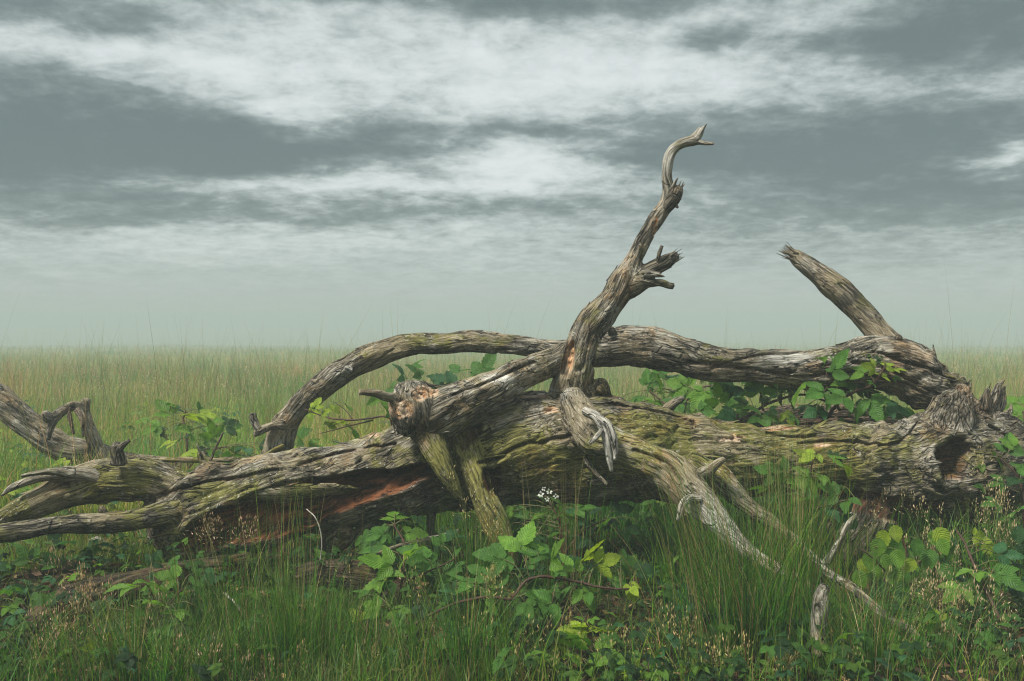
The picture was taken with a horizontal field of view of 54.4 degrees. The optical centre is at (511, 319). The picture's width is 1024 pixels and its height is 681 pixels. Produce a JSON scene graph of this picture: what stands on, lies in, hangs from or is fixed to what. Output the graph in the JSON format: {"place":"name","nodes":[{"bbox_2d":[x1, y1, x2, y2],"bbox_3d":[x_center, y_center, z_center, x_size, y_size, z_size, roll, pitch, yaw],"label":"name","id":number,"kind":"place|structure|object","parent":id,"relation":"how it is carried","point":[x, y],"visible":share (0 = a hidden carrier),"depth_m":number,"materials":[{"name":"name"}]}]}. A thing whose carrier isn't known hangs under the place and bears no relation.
{"place":"outdoors","nodes":[
{"label":"outdoors","id":0,"kind":"place"},
{"bbox_2d":[0,329,1023,680],"bbox_3d":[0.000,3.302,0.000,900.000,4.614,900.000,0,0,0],"label":"ground","id":1,"kind":"structure","parent":0,"point":[732,339],"depth_m":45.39,"materials":[{"name":"green plant"}]},
{"bbox_2d":[0,534,128,679],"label":"bramble","id":2,"kind":"object","parent":1,"relation":"on","point":[21,552],"visible":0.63,"depth_m":3.75,"materials":[{"name":"plant"}]},
{"bbox_2d":[0,383,186,470],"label":"dead branch","id":3,"kind":"object","parent":1,"relation":"on","point":[54,441],"visible":0.76,"depth_m":6.14,"materials":[{"name":"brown wood"}]},
{"bbox_2d":[58,550,213,661],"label":"bramble","id":4,"kind":"object","parent":1,"relation":"on","point":[154,556],"visible":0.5,"depth_m":3.39,"materials":[{"name":"plant"}]},
{"bbox_2d":[24,552,256,633],"bbox_3d":[-1.389,1.046,3.769,0.862,0.232,0.181,0,0,-41],"label":"rotting log","id":5,"kind":"object","parent":1,"relation":"on","point":[121,577],"visible":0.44,"depth_m":3.66,"materials":[{"name":"brown wood"}]},
{"bbox_2d":[8,452,316,680],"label":"seed heads","id":6,"kind":"object","parent":1,"relation":"on","point":[88,586],"visible":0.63,"depth_m":3.38,"materials":[{"name":"green plant"}]},
{"bbox_2d":[0,566,367,680],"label":"rush tussock","id":7,"kind":"object","parent":1,"relation":"on","point":[112,651],"visible":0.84,"depth_m":2.99,"materials":[{"name":"green plant"}]},
{"bbox_2d":[196,432,223,463],"bbox_3d":[-1.379,0.652,4.614,0.185,0.258,0.069,0,0,13],"label":"branch stub","id":8,"kind":"object","parent":1,"relation":"on","point":[202,457],"visible":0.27,"depth_m":4.62,"materials":[{"name":"grey wood"}]},
{"bbox_2d":[135,399,322,471],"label":"bramble","id":9,"kind":"object","parent":1,"relation":"on","point":[210,428],"visible":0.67,"depth_m":6.11,"materials":[{"name":"plant"}]},
{"bbox_2d":[223,593,257,631],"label":"bare twig","id":10,"kind":"object","parent":1,"relation":"on","point":[237,606],"visible":0.16,"depth_m":3.44,"materials":[{"name":"grey wood"}]},
{"bbox_2d":[120,500,361,645],"bbox_3d":[-0.907,0.854,3.427,0.843,0.502,0.543,0,0,0],"label":"rush tussock","id":11,"kind":"object","parent":1,"relation":"on","point":[224,588],"visible":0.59,"depth_m":3.38,"materials":[{"name":"green plant"}]},
{"bbox_2d":[199,451,380,607],"bbox_3d":[-0.851,0.777,3.768,0.738,0.615,0.352,0,0,0],"label":"rush tussock","id":12,"kind":"object","parent":1,"relation":"on","point":[289,554],"visible":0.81,"depth_m":3.75,"materials":[{"name":"green plant"}]},
{"bbox_2d":[111,541,480,680],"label":"rush tussock","id":13,"kind":"object","parent":1,"relation":"on","point":[289,623],"visible":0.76,"depth_m":3.12,"materials":[{"name":"green plant"}]},
{"bbox_2d":[306,509,321,559],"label":"bare twig","id":14,"kind":"object","parent":1,"relation":"on","point":[320,533],"visible":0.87,"depth_m":3.98,"materials":[{"name":"grey wood"}]},
{"bbox_2d":[304,397,392,438],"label":"bramble","id":15,"kind":"object","parent":1,"relation":"on","point":[315,412],"visible":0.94,"depth_m":4.89,"materials":[{"name":"plant"}]},
{"bbox_2d":[295,559,411,598],"bbox_3d":[-0.633,1.035,3.971,0.490,0.152,0.145,0,0,13],"label":"rotting log","id":16,"kind":"object","parent":1,"relation":"on","point":[356,570],"visible":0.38,"depth_m":3.93,"materials":[{"name":"brown wood"}]},
{"bbox_2d":[312,519,400,559],"bbox_3d":[-0.622,0.940,4.332,0.492,0.234,0.154,0,0,-7],"label":"rotting log","id":17,"kind":"object","parent":1,"relation":"on","point":[348,535],"visible":0.58,"depth_m":4.26,"materials":[{"name":"brown wood"}]},
{"bbox_2d":[325,589,471,673],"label":"bramble","id":18,"kind":"object","parent":1,"relation":"on","point":[398,612],"visible":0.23,"depth_m":3.33,"materials":[{"name":"plant"}]},
{"bbox_2d":[355,511,466,604],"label":"bramble","id":19,"kind":"object","parent":1,"relation":"on","point":[380,535],"visible":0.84,"depth_m":3.85,"materials":[{"name":"plant"}]},
{"bbox_2d":[376,529,458,554],"bbox_3d":[-0.442,0.949,4.128,0.448,0.151,0.022,0,0,-7],"label":"dry stick","id":20,"kind":"object","parent":1,"relation":"on","point":[401,545],"visible":0.37,"depth_m":4.12,"materials":[{"name":"brown wood"}]},
{"bbox_2d":[367,354,525,406],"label":"bramble","id":21,"kind":"object","parent":1,"relation":"on","point":[488,362],"visible":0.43,"depth_m":5.96,"materials":[{"name":"plant"}]},
{"bbox_2d":[0,400,935,534],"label":"meadow weeds","id":22,"kind":"object","parent":1,"relation":"on","point":[19,491],"visible":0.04,"depth_m":7.21,"materials":[{"name":"green plant"}]},
{"bbox_2d":[291,539,661,680],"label":"rush tussock","id":23,"kind":"object","parent":1,"relation":"on","point":[465,647],"visible":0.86,"depth_m":2.99,"materials":[{"name":"green plant"}]},
{"bbox_2d":[382,492,640,604],"bbox_3d":[-0.062,0.896,4.035,0.900,0.417,0.734,0,0,-28],"label":"rush tussock","id":24,"kind":"object","parent":1,"relation":"on","point":[471,559],"visible":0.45,"depth_m":3.93,"materials":[{"name":"green plant"}]},
{"bbox_2d":[0,124,1023,648],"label":"fallen tree","id":25,"kind":"object","parent":1,"relation":"on","point":[500,430],"visible":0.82,"depth_m":4.31,"materials":[{"name":"brown wood"}]},
{"bbox_2d":[159,444,284,462],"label":"bare twig","id":26,"kind":"object","parent":25,"relation":"on","point":[276,449],"visible":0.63,"depth_m":4.74,"materials":[{"name":"grey wood"}]},
{"bbox_2d":[704,356,850,426],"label":"bramble","id":27,"kind":"object","parent":25,"relation":"attached to","point":[752,389],"visible":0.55,"depth_m":4.86,"materials":[{"name":"plant"}]},
{"bbox_2d":[817,514,856,580],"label":"forked twig","id":28,"kind":"object","parent":25,"relation":"on","point":[845,527],"visible":0.68,"depth_m":3.77,"materials":[{"name":"grey wood"}]},
{"bbox_2d":[786,348,914,425],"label":"bramble","id":29,"kind":"object","parent":25,"relation":"attached to","point":[874,403],"visible":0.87,"depth_m":4.67,"materials":[{"name":"plant"}]},
{"bbox_2d":[0,343,1023,354],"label":"meadow grass","id":30,"kind":"structure","parent":1,"relation":"on","point":[350,348],"depth_m":83.53,"materials":[{"name":"green plant"}]},
{"bbox_2d":[0,502,1023,680],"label":"undergrowth","id":31,"kind":"object","parent":1,"relation":"on","point":[129,660],"visible":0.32,"depth_m":3.26,"materials":[{"name":"green plant"}]},
{"bbox_2d":[0,264,1023,534],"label":"meadow stalks","id":32,"kind":"object","parent":1,"relation":"on","point":[98,410],"visible":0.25,"depth_m":8.20,"materials":[{"name":"green plant"}]},
{"bbox_2d":[5,351,1023,451],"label":"seed heads","id":33,"kind":"object","parent":1,"relation":"on","point":[298,381],"visible":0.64,"depth_m":7.99,"materials":[{"name":"green plant"}]},
{"bbox_2d":[397,521,656,641],"bbox_3d":[0.034,0.969,3.524,1.002,0.513,0.549,0,0,0],"label":"bramble","id":34,"kind":"object","parent":1,"relation":"on","point":[531,547],"visible":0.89,"depth_m":3.45,"materials":[{"name":"plant"}]},
{"bbox_2d":[481,434,640,606],"bbox_3d":[0.187,0.776,3.879,0.468,0.672,0.413,0,0,-32],"label":"rush tussock","id":35,"kind":"object","parent":1,"relation":"on","point":[564,586],"visible":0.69,"depth_m":3.89,"materials":[{"name":"green plant"}]},
{"bbox_2d":[281,466,872,680],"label":"seed heads","id":36,"kind":"object","parent":1,"relation":"on","point":[579,632],"visible":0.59,"depth_m":3.15,"materials":[{"name":"green plant"}]},
{"bbox_2d":[504,487,659,571],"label":"bramble","id":37,"kind":"object","parent":1,"relation":"on","point":[623,508],"visible":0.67,"depth_m":4.13,"materials":[{"name":"plant"}]},
{"bbox_2d":[542,620,670,680],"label":"bramble","id":38,"kind":"object","parent":1,"relation":"on","point":[586,668],"visible":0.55,"depth_m":3.13,"materials":[{"name":"plant"}]},
{"bbox_2d":[607,400,759,646],"bbox_3d":[0.595,0.667,3.416,0.606,0.896,0.693,0,0,15],"label":"rush tussock","id":39,"kind":"object","parent":1,"relation":"on","point":[696,541],"visible":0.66,"depth_m":3.40,"materials":[{"name":"green plant"}]},
{"bbox_2d":[623,368,751,420],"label":"bramble","id":40,"kind":"object","parent":1,"relation":"on","point":[697,396],"visible":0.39,"depth_m":5.41,"materials":[{"name":"plant"}]},
{"bbox_2d":[595,462,905,680],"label":"rush tussock","id":41,"kind":"object","parent":1,"relation":"on","point":[735,590],"visible":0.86,"depth_m":3.23,"materials":[{"name":"green plant"}]},
{"bbox_2d":[667,382,867,600],"bbox_3d":[0.957,0.644,3.877,0.862,0.889,0.396,0,0,-23],"label":"rush tussock","id":42,"kind":"object","parent":1,"relation":"on","point":[768,477],"visible":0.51,"depth_m":3.90,"materials":[{"name":"green plant"}]},
{"bbox_2d":[662,396,908,427],"bbox_3d":[1.492,0.530,5.311,1.528,0.269,0.180,0,0,-5],"label":"rotting log","id":43,"kind":"object","parent":1,"relation":"on","point":[673,404],"visible":0.09,"depth_m":5.25,"materials":[{"name":"brown wood"}]},
{"bbox_2d":[713,412,868,643],"bbox_3d":[0.982,0.710,3.411,0.496,0.795,0.423,0,0,29],"label":"rush tussock","id":44,"kind":"object","parent":1,"relation":"on","point":[788,532],"visible":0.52,"depth_m":3.38,"materials":[{"name":"green plant"}]},
{"bbox_2d":[748,449,862,531],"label":"bramble","id":45,"kind":"object","parent":1,"relation":"on","point":[837,487],"visible":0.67,"depth_m":4.14,"materials":[{"name":"plant"}]},
{"bbox_2d":[810,583,829,657],"bbox_3d":[0.972,0.950,3.143,0.053,0.222,0.092,0,0,33],"label":"broken stake","id":46,"kind":"object","parent":1,"relation":"on","point":[820,593],"visible":0.69,"depth_m":3.12,"materials":[{"name":"grey wood"}]},
{"bbox_2d":[689,543,1018,680],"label":"rush tussock","id":47,"kind":"object","parent":1,"relation":"on","point":[880,649],"visible":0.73,"depth_m":3.08,"materials":[{"name":"green plant"}]},
{"bbox_2d":[851,520,954,614],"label":"bramble","id":48,"kind":"object","parent":1,"relation":"on","point":[939,537],"visible":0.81,"depth_m":3.60,"materials":[{"name":"plant"}]},
{"bbox_2d":[847,447,1023,676],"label":"seed heads","id":49,"kind":"object","parent":1,"relation":"on","point":[953,561],"visible":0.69,"depth_m":3.52,"materials":[{"name":"green plant"}]},
{"bbox_2d":[887,524,1023,658],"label":"bramble","id":50,"kind":"object","parent":1,"relation":"on","point":[1012,581],"visible":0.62,"depth_m":3.48,"materials":[{"name":"plant"}]},
{"bbox_2d":[973,396,1023,541],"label":"bramble","id":51,"kind":"object","parent":1,"relation":"on","point":[1009,440],"visible":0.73,"depth_m":4.29,"materials":[{"name":"plant"}]},
{"bbox_2d":[0,451,1023,593],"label":"grass","id":52,"kind":"structure","parent":0,"point":[929,516],"depth_m":4.48,"materials":[{"name":"green plant"}]},
{"bbox_2d":[0,367,1023,529],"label":"meadow grass","id":53,"kind":"structure","parent":0,"point":[146,450],"depth_m":8.72,"materials":[{"name":"green plant"}]},
{"bbox_2d":[0,299,1023,460],"bbox_3d":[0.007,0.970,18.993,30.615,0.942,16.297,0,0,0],"label":"meadow grass","id":54,"kind":"structure","parent":0,"point":[297,377],"depth_m":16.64,"materials":[{"name":"green plant"}]},
{"bbox_2d":[0,518,1023,680],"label":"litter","id":55,"kind":"object","parent":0,"point":[110,564],"visible":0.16,"depth_m":3.60,"materials":[{"name":"plant"}]},
{"bbox_2d":[0,346,1023,371],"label":"meadow grass","id":56,"kind":"structure","parent":0,"point":[316,352],"depth_m":40.75,"materials":[{"name":"green plant"}]},
{"bbox_2d":[0,0,1023,330],"label":"sky","id":57,"kind":"structure","parent":0,"point":[215,164],"materials":[{"name":"grey"}]}
]}

